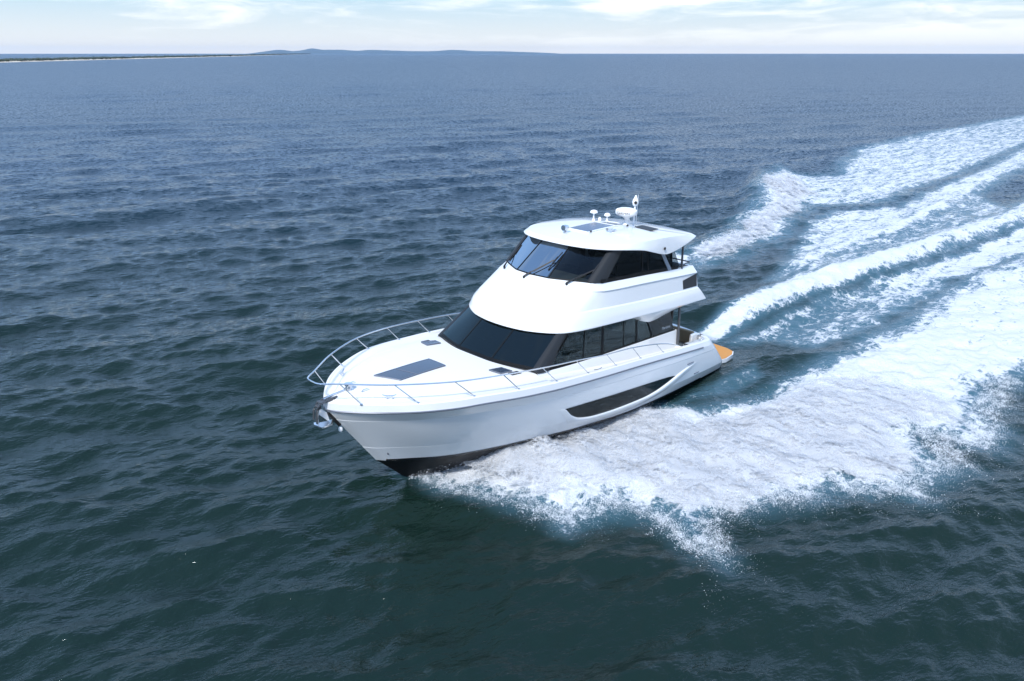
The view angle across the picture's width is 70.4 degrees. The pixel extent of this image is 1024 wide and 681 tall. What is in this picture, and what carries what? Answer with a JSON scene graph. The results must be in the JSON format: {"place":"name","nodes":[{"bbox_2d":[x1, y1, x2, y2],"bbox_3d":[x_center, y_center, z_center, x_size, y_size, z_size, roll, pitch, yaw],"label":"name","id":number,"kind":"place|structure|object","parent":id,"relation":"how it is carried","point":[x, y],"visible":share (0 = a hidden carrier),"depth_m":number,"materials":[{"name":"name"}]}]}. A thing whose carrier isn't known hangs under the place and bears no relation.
{"place":"outdoors","nodes":[
{"label":"outdoors","id":0,"kind":"place"},
{"bbox_2d":[0,54,294,62],"bbox_3d":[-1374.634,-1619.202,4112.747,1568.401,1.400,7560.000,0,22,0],"label":"beach","id":1,"kind":"structure","parent":0,"point":[113,59],"depth_m":1214.19,"materials":[{"name":"beige sand"}]},
{"bbox_2d":[0,53,310,61],"bbox_3d":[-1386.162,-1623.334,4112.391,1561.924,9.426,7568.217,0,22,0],"label":"shore scrub","id":2,"kind":"object","parent":1,"relation":"on","point":[42,59],"visible":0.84,"depth_m":1309.60,"materials":[{"name":"plant"}]},
{"bbox_2d":[248,48,558,53],"bbox_3d":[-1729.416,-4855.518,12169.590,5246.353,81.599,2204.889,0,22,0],"label":"hills","id":3,"kind":"structure","parent":0,"point":[314,51],"depth_m":11685.19,"materials":[{"name":"grey"}]},
{"bbox_2d":[0,54,1023,680],"bbox_3d":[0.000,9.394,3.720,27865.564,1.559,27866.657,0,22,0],"label":"water","id":4,"kind":"structure","parent":0,"point":[208,266],"depth_m":27.33,"materials":[{"name":"blue liquid"}]},
{"bbox_2d":[307,195,732,476],"bbox_3d":[1.229,-0.384,22.029,5.496,7.570,16.538,20,26,40],"label":"motor yacht","id":5,"kind":"object","parent":4,"relation":"on","point":[554,328],"visible":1,"depth_m":19.89,"materials":[{"name":"white fiberglass"},{"name":"glass"},{"name":"teak"}]},
{"bbox_2d":[549,319,674,369],"bbox_3d":[3.061,-0.201,21.105,0.114,1.147,6.300,20,26,40],"label":"saloon window","id":6,"kind":"structure","parent":5,"relation":"in","point":[601,340],"depth_m":20.58,"materials":[{"name":"black glass"}]},
{"bbox_2d":[601,250,677,282],"bbox_3d":[3.846,-2.347,21.458,0.120,1.059,4.000,20,26,40],"label":"flybridge window","id":7,"kind":"structure","parent":5,"relation":"in","point":[630,263],"depth_m":21.30,"materials":[{"name":"black glass"}]},
{"bbox_2d":[648,312,672,335],"bbox_3d":[4.631,-0.562,22.695,0.079,0.847,1.620,20,26,40],"label":"quarter window","id":8,"kind":"structure","parent":5,"relation":"in","point":[656,325],"depth_m":22.78,"materials":[{"name":"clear glass"}]},
{"bbox_2d":[665,251,679,267],"bbox_3d":[4.983,-2.542,22.627,0.067,0.715,0.970,20,26,40],"label":"quarter window","id":9,"kind":"structure","parent":5,"relation":"in","point":[671,257],"depth_m":22.65,"materials":[{"name":"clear glass"}]},
{"bbox_2d":[451,372,968,512],"bbox_3d":[7.043,1.536,23.518,18.676,1.299,19.134,11,24,25],"label":"bow spray","id":10,"kind":"object","parent":4,"relation":"on","point":[753,458],"visible":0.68,"depth_m":19.84,"materials":[{"name":"white liquid"}]},
{"bbox_2d":[409,348,1023,612],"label":"spray drops","id":11,"kind":"object","parent":4,"relation":"on","point":[710,542],"visible":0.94,"depth_m":18.56,"materials":[{"name":"white liquid"}]},
{"bbox_2d":[692,171,817,256],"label":"wake spray","id":12,"kind":"object","parent":4,"relation":"on","point":[786,185],"visible":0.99,"depth_m":47.55,"materials":[{"name":"white liquid"}]}
]}

